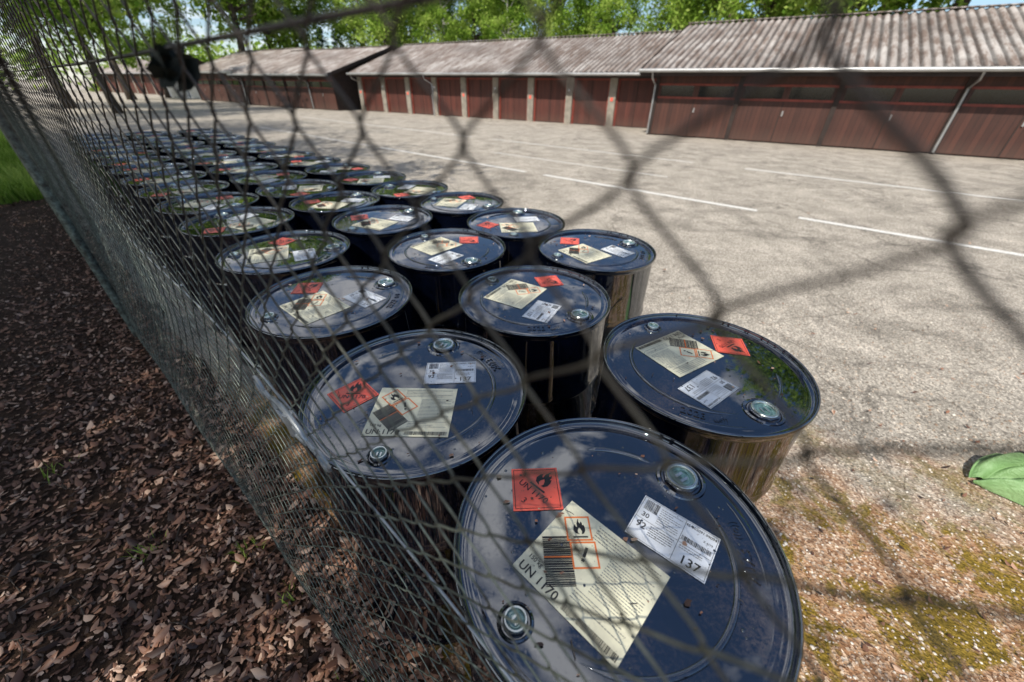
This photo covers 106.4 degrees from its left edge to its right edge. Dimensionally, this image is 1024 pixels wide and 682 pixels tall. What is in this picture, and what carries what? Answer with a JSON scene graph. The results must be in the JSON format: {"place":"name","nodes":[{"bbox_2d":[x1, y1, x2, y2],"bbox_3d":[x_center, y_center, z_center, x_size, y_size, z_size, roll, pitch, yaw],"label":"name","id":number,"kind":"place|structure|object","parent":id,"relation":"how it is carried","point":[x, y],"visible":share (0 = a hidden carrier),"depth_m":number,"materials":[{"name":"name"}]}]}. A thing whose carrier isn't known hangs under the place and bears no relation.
{"place":"outdoors","nodes":[
{"label":"outdoors","id":0,"kind":"place"},
{"bbox_2d":[0,130,43,203],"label":"grass","id":1,"kind":"structure","parent":0,"point":[16,181],"depth_m":6.25,"materials":[{"name":"green plant"}]},
{"bbox_2d":[189,86,199,98],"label":"prefab garage","id":2,"kind":"structure","parent":0,"point":[193,92],"depth_m":39.82,"materials":[{"name":"concrete"}]},
{"bbox_2d":[0,131,464,681],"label":"forest floor","id":3,"kind":"structure","parent":0,"point":[76,654],"depth_m":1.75,"materials":[{"name":"brown plant"}]},
{"bbox_2d":[39,453,366,680],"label":"weeds","id":4,"kind":"object","parent":3,"relation":"on","point":[239,547],"visible":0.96,"depth_m":1.50,"materials":[{"name":"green plant"}]},
{"bbox_2d":[0,223,440,681],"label":"twigs","id":5,"kind":"object","parent":3,"relation":"on","point":[20,591],"visible":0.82,"depth_m":1.52,"materials":[{"name":"wood"}]},
{"bbox_2d":[0,0,1023,681],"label":"chain link fence","id":6,"kind":"object","parent":3,"relation":"on","point":[20,134],"visible":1,"depth_m":0.32,"materials":[{"name":"metal"}]},
{"bbox_2d":[144,40,200,91],"bbox_3d":[-0.296,-0.237,0.330,0.036,0.039,0.041,18,38,24],"label":"caught leaf","id":7,"kind":"object","parent":6,"relation":"attached to","point":[163,67],"visible":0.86,"depth_m":0.33,"materials":[{"name":"black plant"}]},
{"bbox_2d":[0,0,1023,80],"label":"sky","id":8,"kind":"structure","parent":0,"point":[196,20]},
{"bbox_2d":[1,80,1023,681],"bbox_3d":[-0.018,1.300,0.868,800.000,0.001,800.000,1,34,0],"label":"asphalt ground","id":9,"kind":"structure","parent":0,"point":[773,242],"depth_m":3.42,"materials":[{"name":"grey asphalt"}]},
{"bbox_2d":[0,0,94,108],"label":"linden tree","id":10,"kind":"object","parent":9,"relation":"on","point":[55,78],"visible":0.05,"depth_m":23.03,"materials":[{"name":"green plant"}]},
{"bbox_2d":[0,0,158,113],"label":"maple tree","id":11,"kind":"object","parent":9,"relation":"on","point":[75,4],"visible":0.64,"depth_m":18.68,"materials":[{"name":"green plant"}]},
{"bbox_2d":[67,134,119,202],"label":"steel drum","id":12,"kind":"object","parent":9,"relation":"on","point":[100,135],"visible":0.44,"depth_m":5.54,"materials":[{"name":"paint"}]},
{"bbox_2d":[72,137,128,211],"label":"steel drum","id":13,"kind":"object","parent":9,"relation":"on","point":[109,139],"visible":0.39,"depth_m":5.23,"materials":[{"name":"paint"}]},
{"bbox_2d":[77,141,138,218],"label":"steel drum","id":14,"kind":"object","parent":9,"relation":"on","point":[110,143],"visible":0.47,"depth_m":4.91,"materials":[{"name":"paint"}]},
{"bbox_2d":[65,0,157,99],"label":"linden tree","id":15,"kind":"object","parent":9,"relation":"on","point":[115,64],"visible":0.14,"depth_m":32.97,"materials":[{"name":"green plant"}]},
{"bbox_2d":[82,145,147,229],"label":"steel drum","id":16,"kind":"object","parent":9,"relation":"on","point":[128,147],"visible":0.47,"depth_m":4.58,"materials":[{"name":"paint"}]},
{"bbox_2d":[88,150,156,240],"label":"steel drum","id":17,"kind":"object","parent":9,"relation":"on","point":[142,153],"visible":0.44,"depth_m":4.23,"materials":[{"name":"paint"}]},
{"bbox_2d":[98,156,172,253],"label":"steel drum","id":18,"kind":"object","parent":9,"relation":"on","point":[154,159],"visible":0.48,"depth_m":3.89,"materials":[{"name":"paint"}]},
{"bbox_2d":[86,58,204,93],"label":"walls","id":19,"kind":"structure","parent":9,"relation":"on","point":[201,62],"depth_m":49.89,"materials":[{"name":"wood"}]},
{"bbox_2d":[85,59,149,72],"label":"roof front","id":20,"kind":"structure","parent":19,"relation":"on","point":[122,69],"depth_m":53.17,"materials":[{"name":"metal"}]},
{"bbox_2d":[96,75,160,94],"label":"doors","id":21,"kind":"structure","parent":19,"relation":"attached to","point":[150,88],"depth_m":51.51,"materials":[{"name":"wood"}]},
{"bbox_2d":[94,0,198,97],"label":"maple tree","id":22,"kind":"object","parent":9,"relation":"on","point":[160,37],"visible":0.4,"depth_m":37.61,"materials":[{"name":"green plant"}]},
{"bbox_2d":[122,131,170,140],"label":"steel drum","id":23,"kind":"object","parent":9,"relation":"on","point":[145,133],"visible":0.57,"depth_m":5.91,"materials":[{"name":"paint"}]},
{"bbox_2d":[107,162,188,268],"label":"steel drum","id":24,"kind":"object","parent":9,"relation":"on","point":[169,166],"visible":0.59,"depth_m":3.58,"materials":[{"name":"paint"}]},
{"bbox_2d":[133,134,181,141],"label":"steel drum","id":25,"kind":"object","parent":9,"relation":"on","point":[149,136],"visible":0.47,"depth_m":5.61,"materials":[{"name":"paint"}]},
{"bbox_2d":[120,170,207,286],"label":"steel drum","id":26,"kind":"object","parent":9,"relation":"on","point":[188,175],"visible":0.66,"depth_m":3.24,"materials":[{"name":"paint"}]},
{"bbox_2d":[139,137,192,149],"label":"steel drum","id":27,"kind":"object","parent":9,"relation":"on","point":[162,140],"visible":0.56,"depth_m":5.25,"materials":[{"name":"paint"}]},
{"bbox_2d":[148,141,204,155],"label":"steel drum","id":28,"kind":"object","parent":9,"relation":"on","point":[177,143],"visible":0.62,"depth_m":4.95,"materials":[{"name":"paint"}]},
{"bbox_2d":[167,83,190,97],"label":"prefab garage","id":29,"kind":"structure","parent":9,"relation":"on","point":[173,93],"depth_m":40.59,"materials":[{"name":"concrete"}]},
{"bbox_2d":[134,180,230,307],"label":"steel drum","id":30,"kind":"object","parent":9,"relation":"on","point":[209,186],"visible":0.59,"depth_m":2.91,"materials":[{"name":"paint"}]},
{"bbox_2d":[0,20,373,90],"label":"distant trees","id":31,"kind":"object","parent":9,"relation":"on","point":[215,47],"visible":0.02,"depth_m":58.05,"materials":[{"name":"green plant"}]},
{"bbox_2d":[160,145,220,162],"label":"steel drum","id":32,"kind":"object","parent":9,"relation":"on","point":[183,149],"visible":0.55,"depth_m":4.61,"materials":[{"name":"paint"}]},
{"bbox_2d":[177,129,220,136],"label":"steel drum","id":33,"kind":"object","parent":9,"relation":"on","point":[180,132],"visible":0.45,"depth_m":6.26,"materials":[{"name":"paint"}]},
{"bbox_2d":[175,150,236,169],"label":"steel drum","id":34,"kind":"object","parent":9,"relation":"on","point":[201,154],"visible":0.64,"depth_m":4.28,"materials":[{"name":"paint"}]},
{"bbox_2d":[154,192,260,333],"bbox_3d":[-2.042,-0.570,2.820,0.586,0.885,0.586,-23,40,-32],"label":"steel drum","id":35,"kind":"object","parent":9,"relation":"on","point":[235,199],"visible":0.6,"depth_m":2.58,"materials":[{"name":"paint"}]},
{"bbox_2d":[187,131,231,140],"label":"steel drum","id":36,"kind":"object","parent":9,"relation":"on","point":[195,136],"visible":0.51,"depth_m":5.91,"materials":[{"name":"paint"}]},
{"bbox_2d":[198,134,244,144],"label":"steel drum","id":37,"kind":"object","parent":9,"relation":"on","point":[210,137],"visible":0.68,"depth_m":5.62,"materials":[{"name":"paint"}]},
{"bbox_2d":[189,156,256,179],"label":"steel drum","id":38,"kind":"object","parent":9,"relation":"on","point":[209,162],"visible":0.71,"depth_m":3.94,"materials":[{"name":"paint"}]},
{"bbox_2d":[172,0,296,52],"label":"linden tree","id":39,"kind":"object","parent":9,"relation":"on","point":[232,10],"visible":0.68,"depth_m":35.97,"materials":[{"name":"green plant"}]},
{"bbox_2d":[211,138,258,149],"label":"steel drum","id":40,"kind":"object","parent":9,"relation":"on","point":[221,143],"visible":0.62,"depth_m":5.26,"materials":[{"name":"paint"}]},
{"bbox_2d":[178,206,297,367],"bbox_3d":[-1.606,-0.347,2.496,0.586,0.886,0.586,-11,35,-17],"label":"steel drum","id":41,"kind":"object","parent":9,"relation":"on","point":[268,216],"visible":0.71,"depth_m":2.23,"materials":[{"name":"paint"}]},
{"bbox_2d":[206,162,278,191],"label":"steel drum","id":42,"kind":"object","parent":9,"relation":"on","point":[236,169],"visible":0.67,"depth_m":3.60,"materials":[{"name":"paint"}]},
{"bbox_2d":[173,0,322,49],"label":"maple tree","id":43,"kind":"object","parent":9,"relation":"on","point":[269,38],"visible":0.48,"depth_m":39.37,"materials":[{"name":"green plant"}]},
{"bbox_2d":[224,141,275,155],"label":"steel drum","id":44,"kind":"object","parent":9,"relation":"on","point":[231,146],"visible":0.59,"depth_m":4.95,"materials":[{"name":"paint"}]},
{"bbox_2d":[201,47,303,102],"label":"walls","id":45,"kind":"structure","parent":9,"relation":"on","point":[244,50],"depth_m":34.01,"materials":[{"name":"wood"}]},
{"bbox_2d":[197,75,244,101],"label":"doors","id":46,"kind":"structure","parent":45,"relation":"attached to","point":[222,92],"depth_m":34.12,"materials":[{"name":"brown wood"}]},
{"bbox_2d":[199,48,303,71],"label":"roof front","id":47,"kind":"structure","parent":45,"relation":"on","point":[236,61],"depth_m":34.05,"materials":[{"name":"metal"}]},
{"bbox_2d":[240,146,294,161],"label":"steel drum","id":48,"kind":"object","parent":9,"relation":"on","point":[254,151],"visible":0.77,"depth_m":4.61,"materials":[{"name":"paint"}]},
{"bbox_2d":[229,170,306,204],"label":"steel drum","id":49,"kind":"object","parent":9,"relation":"on","point":[266,177],"visible":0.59,"depth_m":3.29,"materials":[{"name":"paint"}]},
{"bbox_2d":[215,230,353,402],"bbox_3d":[-1.103,-0.081,2.107,0.586,0.886,0.586,13,35,17],"label":"steel drum","id":50,"kind":"object","parent":9,"relation":"on","point":[293,254],"visible":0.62,"depth_m":1.82,"materials":[{"name":"paint"}]},
{"bbox_2d":[258,151,315,169],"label":"steel drum","id":51,"kind":"object","parent":9,"relation":"on","point":[269,157],"visible":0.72,"depth_m":4.29,"materials":[{"name":"paint"}]},
{"bbox_2d":[236,0,345,48],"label":"linden tree","id":52,"kind":"object","parent":9,"relation":"on","point":[318,3],"visible":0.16,"depth_m":43.07,"materials":[{"name":"green plant"}]},
{"bbox_2d":[255,179,336,209],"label":"steel drum","id":53,"kind":"object","parent":9,"relation":"on","point":[314,187],"visible":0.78,"depth_m":2.93,"materials":[{"name":"paint"}]},
{"bbox_2d":[228,45,389,110],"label":"walls","id":54,"kind":"structure","parent":9,"relation":"on","point":[347,85],"depth_m":25.68,"materials":[{"name":"wood"}]},
{"bbox_2d":[241,75,338,109],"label":"doors","id":55,"kind":"structure","parent":54,"relation":"attached to","point":[322,92],"depth_m":27.10,"materials":[{"name":"brown wood"}]},
{"bbox_2d":[229,46,389,73],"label":"roof front","id":56,"kind":"structure","parent":54,"relation":"on","point":[329,60],"depth_m":27.48,"materials":[{"name":"grey metal"}]},
{"bbox_2d":[226,74,434,115],"bbox_3d":[-12.988,-16.470,25.335,20.185,1.978,0.765,20,38,27],"label":"gutter","id":57,"kind":"object","parent":56,"relation":"attached to","point":[297,75],"visible":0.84,"depth_m":25.90,"materials":[{"name":"metal"}]},
{"bbox_2d":[282,156,340,178],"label":"steel drum","id":58,"kind":"object","parent":9,"relation":"on","point":[302,164],"visible":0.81,"depth_m":3.97,"materials":[{"name":"paint"}]},
{"bbox_2d":[313,10,329,49],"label":"spruce tree","id":59,"kind":"object","parent":9,"relation":"on","point":[321,44],"visible":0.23,"depth_m":56.93,"materials":[{"name":"green plant"}]},
{"bbox_2d":[245,266,415,494],"bbox_3d":[-0.685,0.194,1.705,0.586,0.886,0.586,-1,34,-3],"label":"steel drum","id":60,"kind":"object","parent":9,"relation":"on","point":[388,297],"visible":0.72,"depth_m":1.39,"materials":[{"name":"paint"}]},
{"bbox_2d":[289,191,379,231],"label":"steel drum","id":61,"kind":"object","parent":9,"relation":"on","point":[322,204],"visible":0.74,"depth_m":2.58,"materials":[{"name":"paint"}]},
{"bbox_2d":[330,9,343,47],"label":"spruce tree","id":62,"kind":"object","parent":9,"relation":"on","point":[337,43],"visible":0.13,"depth_m":60.77,"materials":[{"name":"green plant"}]},
{"bbox_2d":[304,163,370,180],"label":"steel drum","id":63,"kind":"object","parent":9,"relation":"on","point":[318,172],"visible":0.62,"depth_m":3.62,"materials":[{"name":"paint"}]},
{"bbox_2d":[305,0,386,48],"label":"linden tree","id":64,"kind":"object","parent":9,"relation":"on","point":[342,30],"visible":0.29,"depth_m":41.77,"materials":[{"name":"green plant"}]},
{"bbox_2d":[337,171,406,191],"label":"steel drum","id":65,"kind":"object","parent":9,"relation":"on","point":[366,181],"visible":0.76,"depth_m":3.28,"materials":[{"name":"paint"}]},
{"bbox_2d":[331,205,432,268],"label":"steel drum","id":66,"kind":"object","parent":9,"relation":"on","point":[387,225],"visible":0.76,"depth_m":2.21,"materials":[{"name":"paint"}]},
{"bbox_2d":[333,0,433,46],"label":"linden tree","id":67,"kind":"object","parent":9,"relation":"on","point":[382,32],"visible":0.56,"depth_m":36.64,"materials":[{"name":"green plant"}]},
{"bbox_2d":[371,180,447,205],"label":"steel drum","id":68,"kind":"object","parent":9,"relation":"on","point":[392,193],"visible":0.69,"depth_m":2.95,"materials":[{"name":"paint"}]},
{"bbox_2d":[298,329,526,645],"bbox_3d":[-0.257,0.488,1.274,0.586,0.886,0.586,-27,42,-34],"label":"steel drum","id":69,"kind":"object","parent":9,"relation":"on","point":[485,365],"visible":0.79,"depth_m":0.98,"materials":[{"name":"paint"}]},
{"bbox_2d":[378,0,456,46],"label":"maple tree","id":70,"kind":"object","parent":9,"relation":"on","point":[403,38],"visible":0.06,"depth_m":39.80,"materials":[{"name":"green plant"}]},
{"bbox_2d":[407,0,480,42],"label":"birch tree","id":71,"kind":"object","parent":9,"relation":"on","point":[434,12],"visible":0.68,"depth_m":36.01,"materials":[{"name":"green plant"}]},
{"bbox_2d":[387,228,505,330],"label":"steel drum","id":72,"kind":"object","parent":9,"relation":"on","point":[418,261],"visible":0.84,"depth_m":1.82,"materials":[{"name":"paint"}]},
{"bbox_2d":[380,147,525,171],"bbox_3d":[-1.767,-4.661,9.750,5.400,0.001,0.110,26,41,32],"label":"road marking","id":73,"kind":"object","parent":9,"relation":"on","point":[452,159],"visible":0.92,"depth_m":9.54,"materials":[{"name":"paint"}]},
{"bbox_2d":[419,191,501,228],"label":"steel drum","id":74,"kind":"object","parent":9,"relation":"on","point":[452,209],"visible":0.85,"depth_m":2.60,"materials":[{"name":"paint"}]},
{"bbox_2d":[438,0,513,42],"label":"linden tree","id":75,"kind":"object","parent":9,"relation":"on","point":[474,7],"visible":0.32,"depth_m":36.89,"materials":[{"name":"green plant"}]},
{"bbox_2d":[455,0,518,42],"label":"maple tree","id":76,"kind":"object","parent":9,"relation":"on","point":[478,15],"visible":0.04,"depth_m":40.46,"materials":[{"name":"green plant"}]},
{"bbox_2d":[473,0,536,41],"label":"birch tree","id":77,"kind":"object","parent":9,"relation":"on","point":[489,24],"visible":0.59,"depth_m":35.00,"materials":[{"name":"green plant"}]},
{"bbox_2d":[348,30,680,127],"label":"walls","id":78,"kind":"structure","parent":9,"relation":"on","point":[507,76],"depth_m":19.96,"materials":[{"name":"wood"}]},
{"bbox_2d":[357,71,656,127],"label":"doors","id":79,"kind":"structure","parent":78,"relation":"attached to","point":[621,101],"depth_m":19.75,"materials":[{"name":"wood"}]},
{"bbox_2d":[348,31,679,72],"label":"roof front","id":80,"kind":"structure","parent":78,"relation":"on","point":[636,52],"depth_m":20.17,"materials":[{"name":"grey metal"}]},
{"bbox_2d":[346,72,639,96],"bbox_3d":[-1.957,-13.198,20.614,19.900,2.038,0.765,20,38,27],"label":"gutter","id":81,"kind":"object","parent":80,"relation":"attached to","point":[594,74],"visible":0.78,"depth_m":18.23,"materials":[{"name":"metal"}]},
{"bbox_2d":[467,208,563,266],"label":"steel drum","id":82,"kind":"object","parent":9,"relation":"on","point":[502,225],"visible":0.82,"depth_m":2.25,"materials":[{"name":"paint"}]},
{"bbox_2d":[494,0,570,37],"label":"maple tree","id":83,"kind":"object","parent":9,"relation":"on","point":[525,10],"visible":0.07,"depth_m":36.85,"materials":[{"name":"green plant"}]},
{"bbox_2d":[458,265,610,431],"bbox_3d":[0.080,0.187,1.732,0.586,0.886,0.586,-6,34,-10],"label":"steel drum","id":84,"kind":"object","parent":9,"relation":"on","point":[530,320],"visible":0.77,"depth_m":1.42,"materials":[{"name":"paint"}]},
{"bbox_2d":[515,0,610,38],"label":"linden tree","id":85,"kind":"object","parent":9,"relation":"on","point":[558,26],"visible":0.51,"depth_m":32.23,"materials":[{"name":"green plant"}]},
{"bbox_2d":[565,0,623,36],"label":"birch tree","id":86,"kind":"object","parent":9,"relation":"on","point":[595,21],"visible":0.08,"depth_m":33.68,"materials":[{"name":"green plant"}]},
{"bbox_2d":[538,229,655,413],"bbox_3d":[0.418,-0.108,2.181,0.586,0.886,0.586,7,34,9],"label":"steel drum","id":87,"kind":"object","parent":9,"relation":"on","point":[617,266],"visible":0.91,"depth_m":1.86,"materials":[{"name":"paint"}]},
{"bbox_2d":[563,0,653,36],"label":"maple tree","id":88,"kind":"object","parent":9,"relation":"on","point":[619,6],"visible":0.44,"depth_m":31.94,"materials":[{"name":"green plant"}]},
{"bbox_2d":[452,417,803,681],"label":"steel drum","id":89,"kind":"object","parent":9,"relation":"on","point":[659,515],"visible":0.91,"depth_m":0.67,"materials":[{"name":"paint"}]},
{"bbox_2d":[544,174,756,210],"bbox_3d":[2.221,-2.747,6.969,4.050,0.001,0.120,26,41,32],"label":"road marking","id":90,"kind":"object","parent":9,"relation":"on","point":[661,194],"visible":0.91,"depth_m":6.61,"materials":[{"name":"paint"}]},
{"bbox_2d":[625,0,738,34],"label":"linden tree","id":91,"kind":"object","parent":9,"relation":"on","point":[655,20],"visible":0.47,"depth_m":28.04,"materials":[{"name":"green plant"}]},
{"bbox_2d":[652,0,749,32],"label":"birch tree","id":92,"kind":"object","parent":9,"relation":"on","point":[704,10],"visible":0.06,"depth_m":29.66,"materials":[{"name":"green plant"}]},
{"bbox_2d":[592,313,820,505],"bbox_3d":[0.562,0.427,1.382,0.586,0.886,0.586,9,35,12],"label":"steel drum","id":93,"kind":"object","parent":9,"relation":"on","point":[703,393],"visible":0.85,"depth_m":1.06,"materials":[{"name":"paint"}]},
{"bbox_2d":[668,0,790,28],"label":"maple tree","id":94,"kind":"object","parent":9,"relation":"on","point":[689,18],"visible":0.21,"depth_m":25.11,"materials":[{"name":"green plant"}]},
{"bbox_2d":[705,0,816,21],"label":"linden tree","id":95,"kind":"object","parent":9,"relation":"on","point":[720,8],"visible":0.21,"depth_m":25.31,"materials":[{"name":"green plant"}]},
{"bbox_2d":[521,172,1023,681],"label":"fallen leaves","id":96,"kind":"object","parent":9,"relation":"on","point":[865,648],"visible":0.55,"depth_m":1.53,"materials":[{"name":"brown plant"}]},
{"bbox_2d":[778,0,880,18],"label":"birch tree","id":97,"kind":"object","parent":9,"relation":"on","point":[803,5],"visible":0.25,"depth_m":22.62,"materials":[{"name":"green plant"}]},
{"bbox_2d":[639,3,1023,159],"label":"walls","id":98,"kind":"structure","parent":9,"relation":"on","point":[1020,74],"depth_m":12.38,"materials":[{"name":"brown wood"}]},
{"bbox_2d":[644,5,1023,67],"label":"roof front","id":99,"kind":"structure","parent":98,"relation":"on","point":[989,36],"depth_m":12.37,"materials":[{"name":"grey metal"}]},
{"bbox_2d":[638,66,1023,152],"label":"gutter","id":100,"kind":"object","parent":99,"relation":"attached to","point":[984,69],"visible":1,"depth_m":10.81,"materials":[{"name":"metal"}]},
{"bbox_2d":[646,65,1023,158],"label":"doors","id":101,"kind":"structure","parent":98,"relation":"attached to","point":[987,120],"depth_m":11.91,"materials":[{"name":"brown wood"}]},
{"bbox_2d":[763,0,964,17],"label":"maple tree","id":102,"kind":"object","parent":9,"relation":"on","point":[888,5],"visible":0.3,"depth_m":20.08,"materials":[{"name":"green plant"}]},
{"bbox_2d":[745,168,1010,199],"bbox_3d":[10.027,-1.832,5.764,12.000,0.001,0.110,26,41,32],"label":"road marking","id":103,"kind":"object","parent":9,"relation":"on","point":[878,184],"visible":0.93,"depth_m":7.69,"materials":[{"name":"paint"}]},
{"bbox_2d":[799,217,1023,255],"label":"road marking","id":104,"kind":"object","parent":9,"relation":"on","point":[936,240],"visible":0.98,"depth_m":4.96,"materials":[{"name":"paint"}]},
{"bbox_2d":[902,0,970,12],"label":"linden tree","id":105,"kind":"object","parent":9,"relation":"on","point":[931,4],"visible":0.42,"depth_m":19.14,"materials":[{"name":"green plant"}]},
{"bbox_2d":[969,455,1023,505],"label":"leaf","id":106,"kind":"object","parent":9,"relation":"on","point":[1002,475],"visible":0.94,"depth_m":1.79,"materials":[{"name":"plant"}]},
{"bbox_2d":[649,293,1023,681],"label":"gravel","id":107,"kind":"structure","parent":0,"point":[850,665],"depth_m":1.57,"materials":[{"name":"beige gravel"}]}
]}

